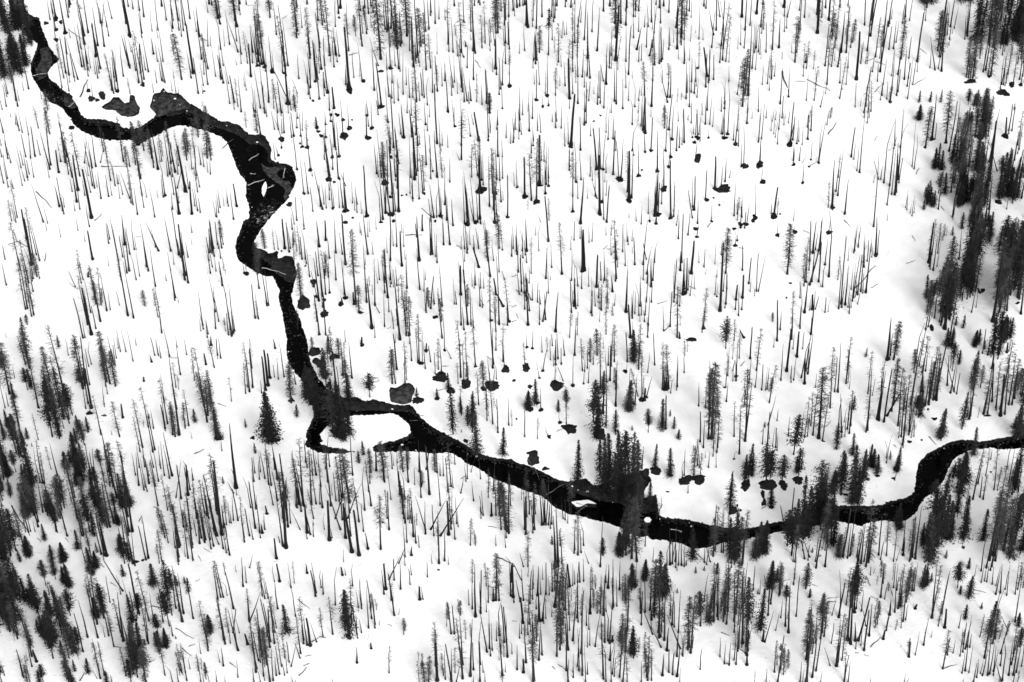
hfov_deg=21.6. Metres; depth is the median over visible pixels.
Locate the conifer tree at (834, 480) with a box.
[828,470,839,494]
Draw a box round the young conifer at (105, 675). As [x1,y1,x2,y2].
[102,671,108,681]
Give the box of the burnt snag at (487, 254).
[483,224,491,276]
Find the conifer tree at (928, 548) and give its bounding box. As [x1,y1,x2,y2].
[921,511,937,568]
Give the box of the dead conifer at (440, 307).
[437,298,443,321]
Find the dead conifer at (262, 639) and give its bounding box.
[258,627,269,664]
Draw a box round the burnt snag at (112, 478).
[106,455,117,498]
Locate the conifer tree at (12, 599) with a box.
[0,585,23,634]
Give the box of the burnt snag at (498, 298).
[496,258,499,324]
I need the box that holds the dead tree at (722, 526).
[718,511,725,552]
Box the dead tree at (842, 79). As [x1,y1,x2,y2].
[839,56,846,98]
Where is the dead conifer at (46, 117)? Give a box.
[43,107,52,133]
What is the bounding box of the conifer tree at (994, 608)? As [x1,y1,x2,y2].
[983,601,997,634]
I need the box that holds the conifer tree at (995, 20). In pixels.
[985,0,1005,46]
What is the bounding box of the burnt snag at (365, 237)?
[362,209,368,254]
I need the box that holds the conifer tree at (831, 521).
[819,498,840,542]
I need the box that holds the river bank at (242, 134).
[168,107,271,162]
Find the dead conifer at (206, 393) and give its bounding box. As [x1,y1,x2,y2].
[201,380,212,415]
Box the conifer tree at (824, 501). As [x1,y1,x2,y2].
[814,482,831,529]
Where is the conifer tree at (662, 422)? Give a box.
[656,399,667,431]
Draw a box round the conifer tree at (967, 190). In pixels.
[962,176,970,203]
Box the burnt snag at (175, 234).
[171,207,179,255]
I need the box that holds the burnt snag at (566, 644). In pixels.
[565,622,566,671]
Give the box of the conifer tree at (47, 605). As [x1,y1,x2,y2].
[42,590,53,619]
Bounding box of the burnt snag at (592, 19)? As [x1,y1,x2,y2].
[591,0,593,31]
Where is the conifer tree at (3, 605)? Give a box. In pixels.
[0,592,18,632]
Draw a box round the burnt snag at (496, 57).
[495,35,496,74]
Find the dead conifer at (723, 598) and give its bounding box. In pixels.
[719,592,728,621]
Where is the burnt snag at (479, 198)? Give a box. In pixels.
[478,167,481,219]
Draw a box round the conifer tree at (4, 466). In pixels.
[0,445,10,479]
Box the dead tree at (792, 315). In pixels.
[788,291,795,339]
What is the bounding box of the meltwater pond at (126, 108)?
[103,97,139,116]
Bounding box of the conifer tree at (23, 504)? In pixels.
[19,491,32,519]
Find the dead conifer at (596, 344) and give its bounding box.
[592,329,600,355]
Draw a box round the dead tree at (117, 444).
[115,440,126,477]
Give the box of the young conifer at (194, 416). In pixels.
[191,410,198,423]
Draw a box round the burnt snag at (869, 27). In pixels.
[866,0,872,50]
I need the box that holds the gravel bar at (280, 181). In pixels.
[261,163,291,200]
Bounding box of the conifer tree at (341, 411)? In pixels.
[332,384,350,440]
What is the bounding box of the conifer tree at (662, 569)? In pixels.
[651,550,669,600]
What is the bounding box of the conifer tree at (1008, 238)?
[993,236,1017,290]
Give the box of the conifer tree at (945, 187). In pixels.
[941,173,949,196]
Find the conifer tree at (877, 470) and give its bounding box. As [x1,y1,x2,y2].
[872,454,883,476]
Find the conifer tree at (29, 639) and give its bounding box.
[24,623,34,647]
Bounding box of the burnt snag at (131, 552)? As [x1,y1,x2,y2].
[125,524,133,564]
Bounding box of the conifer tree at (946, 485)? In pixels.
[938,473,953,509]
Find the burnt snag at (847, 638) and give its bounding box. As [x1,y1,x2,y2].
[846,569,853,641]
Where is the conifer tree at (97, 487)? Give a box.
[92,477,107,513]
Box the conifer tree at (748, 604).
[738,577,756,623]
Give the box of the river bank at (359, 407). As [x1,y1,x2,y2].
[342,400,414,413]
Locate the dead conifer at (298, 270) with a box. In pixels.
[295,262,304,298]
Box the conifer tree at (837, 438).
[832,423,841,449]
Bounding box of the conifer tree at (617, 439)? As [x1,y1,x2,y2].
[609,430,626,485]
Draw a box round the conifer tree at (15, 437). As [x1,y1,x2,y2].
[8,413,23,458]
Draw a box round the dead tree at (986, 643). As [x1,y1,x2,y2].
[979,609,995,658]
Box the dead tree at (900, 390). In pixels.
[893,368,906,426]
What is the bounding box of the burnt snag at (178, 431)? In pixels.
[168,353,180,435]
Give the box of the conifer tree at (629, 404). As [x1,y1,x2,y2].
[621,380,636,412]
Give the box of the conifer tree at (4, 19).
[0,0,15,32]
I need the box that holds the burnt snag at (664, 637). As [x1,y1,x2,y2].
[662,601,665,640]
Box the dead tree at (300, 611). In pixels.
[294,597,304,640]
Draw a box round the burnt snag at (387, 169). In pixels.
[386,140,388,194]
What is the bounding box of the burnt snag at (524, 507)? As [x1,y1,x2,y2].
[523,485,524,529]
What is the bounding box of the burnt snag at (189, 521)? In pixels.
[185,487,192,548]
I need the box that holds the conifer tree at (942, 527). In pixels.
[933,499,944,547]
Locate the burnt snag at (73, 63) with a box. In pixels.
[66,39,78,79]
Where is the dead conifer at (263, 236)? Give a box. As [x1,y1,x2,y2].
[260,228,266,248]
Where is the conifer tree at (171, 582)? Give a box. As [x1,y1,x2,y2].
[167,568,174,589]
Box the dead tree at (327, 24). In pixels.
[321,0,332,55]
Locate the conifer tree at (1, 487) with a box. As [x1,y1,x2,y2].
[0,478,3,503]
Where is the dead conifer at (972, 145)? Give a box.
[966,134,974,166]
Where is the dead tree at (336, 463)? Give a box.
[333,456,341,497]
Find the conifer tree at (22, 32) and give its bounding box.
[19,27,28,58]
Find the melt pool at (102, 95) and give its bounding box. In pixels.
[99,92,105,99]
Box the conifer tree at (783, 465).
[775,454,791,482]
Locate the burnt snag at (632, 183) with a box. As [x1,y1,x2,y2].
[631,162,633,198]
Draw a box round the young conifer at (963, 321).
[960,315,965,327]
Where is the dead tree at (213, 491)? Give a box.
[207,463,221,514]
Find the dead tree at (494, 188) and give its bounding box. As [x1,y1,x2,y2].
[489,152,500,223]
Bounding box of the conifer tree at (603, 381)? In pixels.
[600,371,607,395]
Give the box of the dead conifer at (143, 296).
[140,290,146,305]
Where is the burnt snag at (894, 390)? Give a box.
[891,367,897,411]
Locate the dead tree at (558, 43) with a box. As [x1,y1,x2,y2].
[555,23,561,62]
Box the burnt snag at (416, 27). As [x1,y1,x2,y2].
[413,0,418,55]
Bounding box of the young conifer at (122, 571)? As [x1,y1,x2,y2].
[120,564,126,576]
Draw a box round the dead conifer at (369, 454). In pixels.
[364,448,374,471]
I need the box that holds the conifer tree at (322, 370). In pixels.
[318,356,329,379]
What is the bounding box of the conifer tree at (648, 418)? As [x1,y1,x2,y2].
[643,408,652,432]
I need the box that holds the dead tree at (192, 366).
[190,349,194,379]
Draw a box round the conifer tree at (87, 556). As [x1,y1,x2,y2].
[84,547,96,570]
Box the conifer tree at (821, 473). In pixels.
[809,460,834,492]
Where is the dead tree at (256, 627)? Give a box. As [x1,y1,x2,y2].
[252,615,260,646]
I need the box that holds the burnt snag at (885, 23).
[883,1,887,43]
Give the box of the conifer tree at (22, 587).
[19,578,27,603]
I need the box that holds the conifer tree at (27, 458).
[18,431,39,487]
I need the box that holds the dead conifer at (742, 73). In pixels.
[737,56,750,106]
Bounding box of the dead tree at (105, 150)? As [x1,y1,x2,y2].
[102,139,111,180]
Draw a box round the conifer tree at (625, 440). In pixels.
[617,430,634,487]
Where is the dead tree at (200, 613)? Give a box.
[198,600,208,646]
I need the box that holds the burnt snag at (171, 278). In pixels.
[167,252,175,297]
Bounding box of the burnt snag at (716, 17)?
[715,0,716,30]
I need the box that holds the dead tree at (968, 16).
[966,0,971,32]
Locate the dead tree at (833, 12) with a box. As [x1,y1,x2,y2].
[828,0,836,31]
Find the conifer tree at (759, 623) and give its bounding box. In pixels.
[752,588,767,633]
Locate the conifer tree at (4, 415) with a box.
[3,409,8,429]
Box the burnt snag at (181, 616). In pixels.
[172,568,183,622]
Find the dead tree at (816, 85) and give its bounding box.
[813,68,819,100]
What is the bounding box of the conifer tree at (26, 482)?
[22,475,41,515]
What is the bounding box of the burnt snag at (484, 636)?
[479,610,487,652]
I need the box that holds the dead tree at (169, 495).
[165,485,176,519]
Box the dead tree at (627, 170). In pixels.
[624,151,631,192]
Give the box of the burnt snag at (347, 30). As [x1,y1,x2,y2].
[346,6,349,51]
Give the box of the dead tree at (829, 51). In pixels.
[825,37,834,84]
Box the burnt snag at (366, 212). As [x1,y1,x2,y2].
[363,164,367,215]
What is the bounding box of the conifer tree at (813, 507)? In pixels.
[809,492,818,528]
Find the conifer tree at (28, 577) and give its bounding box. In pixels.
[24,574,40,609]
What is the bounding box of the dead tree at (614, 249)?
[607,220,618,278]
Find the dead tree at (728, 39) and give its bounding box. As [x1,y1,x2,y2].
[724,15,732,61]
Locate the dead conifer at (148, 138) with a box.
[145,128,152,158]
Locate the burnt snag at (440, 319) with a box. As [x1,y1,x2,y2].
[436,293,442,338]
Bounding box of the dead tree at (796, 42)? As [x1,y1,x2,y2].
[791,16,799,62]
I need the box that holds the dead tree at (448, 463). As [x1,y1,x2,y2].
[444,443,452,486]
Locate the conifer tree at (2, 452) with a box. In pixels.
[0,438,7,463]
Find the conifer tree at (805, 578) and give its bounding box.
[800,563,812,588]
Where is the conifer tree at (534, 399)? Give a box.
[531,379,538,405]
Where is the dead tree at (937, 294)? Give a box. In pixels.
[932,270,942,318]
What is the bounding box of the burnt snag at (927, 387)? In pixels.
[925,360,931,406]
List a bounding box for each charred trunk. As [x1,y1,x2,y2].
[21,209,26,239]
[23,218,32,265]
[32,650,37,662]
[55,150,59,172]
[59,0,66,33]
[71,166,77,202]
[72,155,79,190]
[81,287,93,335]
[82,169,93,218]
[84,369,92,408]
[87,230,93,259]
[91,22,96,57]
[98,523,108,556]
[121,35,130,65]
[121,215,125,245]
[122,0,131,37]
[151,129,159,169]
[174,179,180,214]
[176,145,186,192]
[178,223,185,276]
[185,464,189,495]
[186,25,194,73]
[189,180,193,214]
[196,9,200,37]
[213,461,223,535]
[229,423,238,488]
[233,0,237,27]
[233,184,237,206]
[248,43,251,76]
[261,357,266,390]
[263,350,269,386]
[267,353,271,378]
[272,447,277,479]
[273,538,277,559]
[276,563,280,582]
[281,218,285,249]
[282,45,289,104]
[282,490,287,549]
[304,504,308,533]
[306,618,311,646]
[316,221,320,247]
[327,500,331,541]
[331,87,335,109]
[342,503,347,538]
[343,27,351,89]
[343,174,346,212]
[343,507,353,553]
[353,510,360,556]
[367,284,373,329]
[375,448,377,471]
[383,564,387,589]
[397,163,399,212]
[400,106,404,138]
[400,231,402,266]
[412,127,415,180]
[417,225,420,261]
[418,586,421,600]
[421,214,423,230]
[435,642,438,681]
[446,501,450,535]
[459,265,462,295]
[472,565,476,617]
[473,247,479,267]
[474,111,480,140]
[479,136,481,190]
[491,588,494,601]
[493,278,496,295]
[495,41,497,69]
[511,563,514,597]
[520,597,524,623]
[522,659,524,673]
[523,157,526,197]
[525,0,529,27]
[525,219,527,251]
[526,296,529,325]
[536,566,538,596]
[537,586,540,621]
[538,135,541,185]
[552,516,557,567]
[553,559,559,607]
[554,295,557,332]
[567,56,570,99]
[567,564,570,587]
[569,93,575,147]
[573,284,574,306]
[579,177,583,224]
[580,227,583,272]
[582,229,585,271]
[588,596,591,614]
[593,128,597,170]
[595,254,597,287]
[598,153,601,215]
[601,386,604,413]
[604,53,607,84]
[606,565,609,588]
[614,4,619,61]
[624,271,627,312]
[627,151,630,200]
[628,305,631,338]
[642,388,645,401]
[643,98,646,133]
[653,174,657,216]
[661,656,663,676]
[663,371,665,390]
[665,628,669,651]
[675,649,679,676]
[681,264,684,295]
[689,240,694,274]
[703,47,707,76]
[713,156,716,190]
[718,243,723,311]
[740,0,743,17]
[741,274,744,298]
[745,631,748,655]
[755,0,758,14]
[758,143,760,165]
[772,187,777,218]
[778,24,779,47]
[785,328,791,371]
[795,331,799,357]
[803,284,807,313]
[803,358,805,384]
[811,225,815,253]
[811,294,813,309]
[815,0,819,33]
[816,372,822,439]
[827,0,830,20]
[830,160,834,208]
[835,632,839,666]
[841,14,844,52]
[854,31,860,80]
[874,222,876,256]
[885,317,891,360]
[886,394,899,416]
[901,539,904,555]
[907,642,910,657]
[927,223,933,263]
[930,94,936,140]
[942,277,951,329]
[943,0,946,23]
[943,609,946,628]
[989,120,996,181]
[990,255,1003,322]
[998,375,1004,416]
[1004,117,1006,137]
[1019,288,1023,314]
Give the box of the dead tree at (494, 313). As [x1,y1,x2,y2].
[491,294,496,331]
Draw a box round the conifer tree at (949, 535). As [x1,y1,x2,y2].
[943,500,957,543]
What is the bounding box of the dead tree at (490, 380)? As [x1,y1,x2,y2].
[487,379,495,424]
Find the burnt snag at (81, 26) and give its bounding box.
[76,2,85,44]
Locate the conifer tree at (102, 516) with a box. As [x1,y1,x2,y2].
[95,492,110,527]
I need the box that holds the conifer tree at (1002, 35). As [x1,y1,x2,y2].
[998,26,1007,48]
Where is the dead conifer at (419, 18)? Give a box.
[414,7,423,46]
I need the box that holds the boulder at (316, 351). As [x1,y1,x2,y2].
[306,348,320,356]
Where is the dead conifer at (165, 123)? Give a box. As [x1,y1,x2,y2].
[163,122,168,141]
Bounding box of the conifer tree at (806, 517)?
[801,502,809,536]
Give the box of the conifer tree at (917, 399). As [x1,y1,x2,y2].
[912,395,921,415]
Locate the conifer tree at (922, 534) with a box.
[918,522,925,546]
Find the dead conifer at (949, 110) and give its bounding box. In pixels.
[940,90,955,142]
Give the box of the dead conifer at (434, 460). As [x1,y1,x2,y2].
[431,449,438,471]
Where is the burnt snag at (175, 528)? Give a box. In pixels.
[171,506,180,547]
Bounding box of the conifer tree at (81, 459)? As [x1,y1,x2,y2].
[75,443,89,473]
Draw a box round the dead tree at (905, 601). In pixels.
[902,576,910,621]
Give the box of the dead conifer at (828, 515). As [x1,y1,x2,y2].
[819,502,833,541]
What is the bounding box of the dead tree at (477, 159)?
[474,136,481,177]
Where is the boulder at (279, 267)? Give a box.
[272,259,295,282]
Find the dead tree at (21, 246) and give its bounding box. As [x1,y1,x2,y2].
[19,240,29,282]
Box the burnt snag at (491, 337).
[489,308,494,364]
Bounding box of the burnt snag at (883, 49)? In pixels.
[879,21,887,72]
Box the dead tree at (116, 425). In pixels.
[110,401,121,436]
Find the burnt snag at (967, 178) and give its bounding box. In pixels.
[962,147,972,204]
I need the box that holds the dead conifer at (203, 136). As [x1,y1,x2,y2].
[201,124,211,158]
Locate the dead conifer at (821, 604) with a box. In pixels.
[818,593,826,632]
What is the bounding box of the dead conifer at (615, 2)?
[609,0,623,38]
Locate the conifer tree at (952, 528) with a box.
[950,514,955,540]
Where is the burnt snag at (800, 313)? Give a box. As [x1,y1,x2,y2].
[799,290,801,328]
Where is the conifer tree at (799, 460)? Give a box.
[793,448,805,479]
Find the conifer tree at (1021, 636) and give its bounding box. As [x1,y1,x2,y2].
[1017,627,1023,647]
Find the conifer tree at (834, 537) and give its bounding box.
[826,506,840,548]
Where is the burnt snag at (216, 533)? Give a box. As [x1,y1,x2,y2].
[203,475,218,536]
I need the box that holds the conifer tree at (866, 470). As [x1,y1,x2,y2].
[860,456,869,480]
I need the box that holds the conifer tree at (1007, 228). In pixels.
[1001,220,1013,245]
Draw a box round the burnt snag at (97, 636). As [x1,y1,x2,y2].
[87,589,98,637]
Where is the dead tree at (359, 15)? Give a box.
[353,0,364,46]
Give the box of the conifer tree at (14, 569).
[11,564,23,597]
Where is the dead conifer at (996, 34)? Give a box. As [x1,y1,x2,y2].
[986,24,999,77]
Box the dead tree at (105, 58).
[103,53,114,93]
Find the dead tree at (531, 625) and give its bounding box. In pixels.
[526,610,537,642]
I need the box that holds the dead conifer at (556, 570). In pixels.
[549,560,558,589]
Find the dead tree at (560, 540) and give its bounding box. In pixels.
[558,528,565,563]
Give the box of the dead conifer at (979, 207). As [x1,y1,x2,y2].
[977,202,982,214]
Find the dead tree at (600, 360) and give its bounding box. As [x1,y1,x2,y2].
[596,332,605,388]
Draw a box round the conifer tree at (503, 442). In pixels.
[495,427,508,458]
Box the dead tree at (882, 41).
[879,26,887,61]
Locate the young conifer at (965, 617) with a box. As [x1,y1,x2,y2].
[962,604,969,619]
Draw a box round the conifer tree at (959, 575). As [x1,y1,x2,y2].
[951,561,967,587]
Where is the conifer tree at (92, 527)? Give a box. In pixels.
[88,513,97,536]
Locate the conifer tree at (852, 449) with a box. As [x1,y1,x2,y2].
[848,432,856,455]
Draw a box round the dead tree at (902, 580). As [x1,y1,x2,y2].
[897,564,907,599]
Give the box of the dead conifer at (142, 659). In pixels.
[136,646,148,681]
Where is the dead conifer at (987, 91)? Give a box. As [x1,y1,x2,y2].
[975,88,990,136]
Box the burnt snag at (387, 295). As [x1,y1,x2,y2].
[384,250,388,298]
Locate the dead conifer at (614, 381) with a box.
[612,370,618,390]
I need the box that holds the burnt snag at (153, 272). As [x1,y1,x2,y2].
[150,251,155,286]
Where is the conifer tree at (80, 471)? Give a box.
[71,455,87,482]
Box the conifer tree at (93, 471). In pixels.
[90,466,98,488]
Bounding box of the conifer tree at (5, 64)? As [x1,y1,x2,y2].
[0,43,11,76]
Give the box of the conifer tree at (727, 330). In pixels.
[718,316,733,348]
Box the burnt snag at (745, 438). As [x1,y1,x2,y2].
[743,384,751,441]
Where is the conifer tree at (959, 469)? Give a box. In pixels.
[949,457,967,485]
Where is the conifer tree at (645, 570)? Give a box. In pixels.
[640,559,650,581]
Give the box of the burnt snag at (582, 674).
[581,621,583,675]
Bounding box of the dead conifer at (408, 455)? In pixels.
[404,447,411,469]
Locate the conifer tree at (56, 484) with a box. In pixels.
[48,473,67,510]
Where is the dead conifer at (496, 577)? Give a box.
[489,553,501,600]
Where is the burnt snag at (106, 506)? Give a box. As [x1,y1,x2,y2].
[101,484,110,527]
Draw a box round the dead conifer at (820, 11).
[816,0,823,23]
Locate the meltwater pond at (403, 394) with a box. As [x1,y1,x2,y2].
[389,385,414,404]
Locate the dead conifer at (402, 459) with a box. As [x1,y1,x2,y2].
[396,445,406,471]
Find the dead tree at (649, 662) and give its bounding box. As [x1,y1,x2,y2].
[647,649,655,680]
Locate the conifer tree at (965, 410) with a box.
[958,391,970,428]
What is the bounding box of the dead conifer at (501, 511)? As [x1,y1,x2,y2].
[496,483,513,531]
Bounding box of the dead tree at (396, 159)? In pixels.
[391,140,402,187]
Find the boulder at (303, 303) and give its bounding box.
[297,295,309,309]
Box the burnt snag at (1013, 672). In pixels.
[1012,632,1019,675]
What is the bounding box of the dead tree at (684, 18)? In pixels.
[680,6,687,39]
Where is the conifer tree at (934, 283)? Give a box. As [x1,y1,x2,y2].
[929,278,939,295]
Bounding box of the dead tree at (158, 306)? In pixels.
[153,287,162,333]
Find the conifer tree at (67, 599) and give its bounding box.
[61,587,75,615]
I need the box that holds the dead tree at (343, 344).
[340,342,346,368]
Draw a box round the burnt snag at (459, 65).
[456,34,461,87]
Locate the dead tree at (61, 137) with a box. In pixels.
[56,115,65,162]
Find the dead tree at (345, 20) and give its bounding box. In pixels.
[343,13,351,40]
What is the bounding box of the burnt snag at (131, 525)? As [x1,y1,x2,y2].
[120,451,133,532]
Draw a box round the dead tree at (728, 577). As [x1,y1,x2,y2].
[724,553,731,611]
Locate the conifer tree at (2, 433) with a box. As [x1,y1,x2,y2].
[0,420,7,442]
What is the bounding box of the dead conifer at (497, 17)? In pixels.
[492,0,501,32]
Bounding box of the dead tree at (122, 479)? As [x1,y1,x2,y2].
[117,465,130,516]
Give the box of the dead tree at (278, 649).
[275,632,283,666]
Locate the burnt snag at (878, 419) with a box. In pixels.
[877,367,884,420]
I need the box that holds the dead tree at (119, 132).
[116,119,125,160]
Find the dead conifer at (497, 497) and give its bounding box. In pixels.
[494,481,500,514]
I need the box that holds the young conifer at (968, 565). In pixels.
[966,558,971,569]
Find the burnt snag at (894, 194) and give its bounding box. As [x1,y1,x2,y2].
[893,145,897,195]
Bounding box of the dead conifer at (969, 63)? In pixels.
[966,54,973,78]
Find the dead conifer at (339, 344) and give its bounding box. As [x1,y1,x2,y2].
[335,337,341,358]
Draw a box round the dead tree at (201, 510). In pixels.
[197,506,206,539]
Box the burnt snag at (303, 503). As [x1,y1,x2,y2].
[295,464,304,506]
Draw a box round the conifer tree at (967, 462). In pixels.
[961,452,974,485]
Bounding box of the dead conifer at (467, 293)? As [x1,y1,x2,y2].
[466,284,469,306]
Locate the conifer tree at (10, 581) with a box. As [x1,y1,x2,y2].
[0,563,13,592]
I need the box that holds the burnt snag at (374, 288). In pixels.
[374,260,375,305]
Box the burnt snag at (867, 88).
[863,67,871,112]
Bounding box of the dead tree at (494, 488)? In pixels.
[490,476,497,515]
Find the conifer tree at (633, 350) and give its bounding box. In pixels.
[628,329,641,364]
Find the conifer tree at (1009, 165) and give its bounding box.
[1005,154,1011,181]
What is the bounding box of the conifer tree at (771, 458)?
[765,450,777,487]
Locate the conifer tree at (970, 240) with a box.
[960,238,971,273]
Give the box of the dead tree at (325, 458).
[321,446,328,482]
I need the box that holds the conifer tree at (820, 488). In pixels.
[814,478,831,525]
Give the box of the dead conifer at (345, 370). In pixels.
[340,359,351,396]
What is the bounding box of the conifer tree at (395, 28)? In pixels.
[389,5,402,47]
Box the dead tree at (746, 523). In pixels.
[738,512,750,563]
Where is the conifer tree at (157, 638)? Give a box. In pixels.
[152,631,163,653]
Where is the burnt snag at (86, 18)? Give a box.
[82,0,88,32]
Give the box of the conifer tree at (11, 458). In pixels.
[7,450,16,471]
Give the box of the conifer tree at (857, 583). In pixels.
[845,565,866,602]
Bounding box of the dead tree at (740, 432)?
[735,406,745,454]
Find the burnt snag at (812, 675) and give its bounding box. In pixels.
[811,630,817,677]
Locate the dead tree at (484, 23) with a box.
[481,1,488,43]
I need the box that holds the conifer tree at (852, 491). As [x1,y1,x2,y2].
[844,456,860,507]
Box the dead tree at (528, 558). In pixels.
[524,530,531,566]
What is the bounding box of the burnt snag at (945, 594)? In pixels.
[941,568,950,613]
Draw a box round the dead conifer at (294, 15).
[289,0,300,37]
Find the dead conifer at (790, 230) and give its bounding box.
[781,224,795,274]
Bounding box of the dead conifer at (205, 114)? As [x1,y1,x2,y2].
[203,106,210,127]
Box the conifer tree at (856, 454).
[846,444,864,500]
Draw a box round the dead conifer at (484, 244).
[483,229,491,257]
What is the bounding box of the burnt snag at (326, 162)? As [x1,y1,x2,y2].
[323,136,329,180]
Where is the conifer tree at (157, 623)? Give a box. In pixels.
[150,613,163,633]
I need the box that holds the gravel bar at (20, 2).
[13,0,33,27]
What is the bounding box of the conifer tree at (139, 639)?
[134,622,151,669]
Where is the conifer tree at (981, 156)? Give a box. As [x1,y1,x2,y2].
[970,143,987,169]
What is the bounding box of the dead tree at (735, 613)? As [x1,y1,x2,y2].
[732,600,738,632]
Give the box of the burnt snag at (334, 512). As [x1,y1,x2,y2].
[325,486,341,529]
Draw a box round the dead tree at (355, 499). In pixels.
[351,478,360,521]
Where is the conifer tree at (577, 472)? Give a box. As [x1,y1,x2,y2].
[570,440,584,485]
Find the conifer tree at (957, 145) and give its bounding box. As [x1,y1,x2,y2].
[951,140,959,163]
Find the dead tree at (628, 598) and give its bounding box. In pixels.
[622,591,633,652]
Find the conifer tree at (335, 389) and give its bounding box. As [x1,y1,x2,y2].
[328,380,347,442]
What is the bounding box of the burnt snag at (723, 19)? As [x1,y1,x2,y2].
[720,0,725,45]
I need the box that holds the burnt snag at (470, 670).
[469,620,472,676]
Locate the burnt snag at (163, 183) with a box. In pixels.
[159,163,165,196]
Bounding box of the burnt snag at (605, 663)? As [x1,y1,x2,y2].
[600,638,606,681]
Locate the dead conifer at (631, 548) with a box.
[625,496,641,561]
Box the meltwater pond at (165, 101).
[150,90,190,117]
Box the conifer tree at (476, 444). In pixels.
[467,413,485,456]
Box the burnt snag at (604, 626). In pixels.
[604,603,605,642]
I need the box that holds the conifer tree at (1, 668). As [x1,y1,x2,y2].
[0,661,3,681]
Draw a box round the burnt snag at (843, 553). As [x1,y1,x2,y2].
[842,509,850,556]
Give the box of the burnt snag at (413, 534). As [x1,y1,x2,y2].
[410,490,414,536]
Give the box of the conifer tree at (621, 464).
[616,445,627,498]
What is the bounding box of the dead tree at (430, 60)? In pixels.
[427,34,432,68]
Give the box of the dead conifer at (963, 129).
[958,119,972,156]
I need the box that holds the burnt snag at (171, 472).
[163,432,173,476]
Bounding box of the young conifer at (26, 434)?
[24,427,30,439]
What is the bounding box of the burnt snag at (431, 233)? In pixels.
[430,209,433,254]
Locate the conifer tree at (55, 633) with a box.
[51,624,59,642]
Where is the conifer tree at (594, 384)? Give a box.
[584,379,601,419]
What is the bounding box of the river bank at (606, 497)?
[567,473,655,513]
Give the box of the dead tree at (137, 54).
[131,31,144,85]
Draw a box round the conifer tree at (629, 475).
[622,460,632,508]
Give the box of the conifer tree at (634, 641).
[627,625,640,658]
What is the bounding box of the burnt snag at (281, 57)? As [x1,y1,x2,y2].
[280,36,283,73]
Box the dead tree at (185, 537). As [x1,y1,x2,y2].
[178,512,188,558]
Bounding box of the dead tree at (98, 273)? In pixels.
[95,267,101,304]
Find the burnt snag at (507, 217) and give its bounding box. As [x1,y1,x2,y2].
[506,174,508,218]
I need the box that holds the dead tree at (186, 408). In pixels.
[181,389,189,425]
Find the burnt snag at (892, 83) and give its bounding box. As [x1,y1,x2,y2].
[889,57,894,103]
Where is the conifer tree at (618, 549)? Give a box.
[613,531,623,558]
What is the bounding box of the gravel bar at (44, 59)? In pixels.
[35,47,52,78]
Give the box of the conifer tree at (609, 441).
[603,432,613,477]
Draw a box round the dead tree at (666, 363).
[663,344,672,388]
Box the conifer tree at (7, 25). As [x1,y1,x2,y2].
[5,18,18,46]
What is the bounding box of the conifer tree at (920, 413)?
[914,389,924,418]
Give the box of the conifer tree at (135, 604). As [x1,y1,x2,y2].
[131,592,144,615]
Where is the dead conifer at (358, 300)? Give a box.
[355,286,363,313]
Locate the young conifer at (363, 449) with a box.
[359,441,365,454]
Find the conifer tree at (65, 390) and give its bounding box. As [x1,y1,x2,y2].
[57,383,73,419]
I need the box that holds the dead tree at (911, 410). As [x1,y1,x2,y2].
[907,391,915,434]
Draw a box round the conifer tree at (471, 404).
[465,391,478,432]
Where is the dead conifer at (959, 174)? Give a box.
[952,148,966,195]
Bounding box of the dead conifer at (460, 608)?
[458,600,461,615]
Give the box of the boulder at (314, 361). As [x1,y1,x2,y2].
[312,359,319,367]
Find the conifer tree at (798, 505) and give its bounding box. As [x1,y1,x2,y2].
[792,499,803,537]
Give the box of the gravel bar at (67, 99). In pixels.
[64,94,75,108]
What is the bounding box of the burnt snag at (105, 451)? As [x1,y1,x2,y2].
[101,431,110,476]
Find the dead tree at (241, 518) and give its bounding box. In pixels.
[237,497,245,542]
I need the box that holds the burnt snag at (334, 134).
[332,108,336,149]
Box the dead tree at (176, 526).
[170,505,180,545]
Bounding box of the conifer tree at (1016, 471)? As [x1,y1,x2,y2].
[1010,464,1021,489]
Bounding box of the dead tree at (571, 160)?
[568,152,577,196]
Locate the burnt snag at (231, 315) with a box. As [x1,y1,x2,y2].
[229,290,234,333]
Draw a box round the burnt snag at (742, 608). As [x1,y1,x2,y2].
[741,575,743,644]
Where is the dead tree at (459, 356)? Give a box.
[454,320,463,377]
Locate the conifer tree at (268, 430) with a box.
[253,391,284,444]
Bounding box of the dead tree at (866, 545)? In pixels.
[863,529,868,561]
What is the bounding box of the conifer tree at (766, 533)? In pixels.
[761,520,771,555]
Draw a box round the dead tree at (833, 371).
[825,347,837,408]
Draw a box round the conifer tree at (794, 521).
[781,507,807,553]
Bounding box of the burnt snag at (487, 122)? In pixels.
[487,106,488,140]
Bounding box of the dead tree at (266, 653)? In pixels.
[260,625,272,681]
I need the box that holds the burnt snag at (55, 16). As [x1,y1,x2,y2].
[52,0,56,18]
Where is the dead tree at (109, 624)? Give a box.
[103,611,114,646]
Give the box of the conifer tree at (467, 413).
[463,405,470,424]
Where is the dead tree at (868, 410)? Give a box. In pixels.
[863,384,874,432]
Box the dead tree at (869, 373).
[866,352,873,393]
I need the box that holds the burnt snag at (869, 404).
[865,368,871,430]
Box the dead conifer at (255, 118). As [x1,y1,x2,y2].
[253,110,258,132]
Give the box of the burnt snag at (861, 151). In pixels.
[859,118,864,172]
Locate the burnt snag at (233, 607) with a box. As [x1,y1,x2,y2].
[223,564,234,609]
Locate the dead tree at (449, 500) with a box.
[445,483,453,529]
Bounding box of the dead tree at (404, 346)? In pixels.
[401,341,407,384]
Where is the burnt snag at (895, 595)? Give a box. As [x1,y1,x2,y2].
[894,567,897,612]
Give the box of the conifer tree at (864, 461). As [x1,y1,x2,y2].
[857,449,869,491]
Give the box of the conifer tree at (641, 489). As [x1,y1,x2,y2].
[639,474,644,504]
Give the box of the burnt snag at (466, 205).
[464,176,467,225]

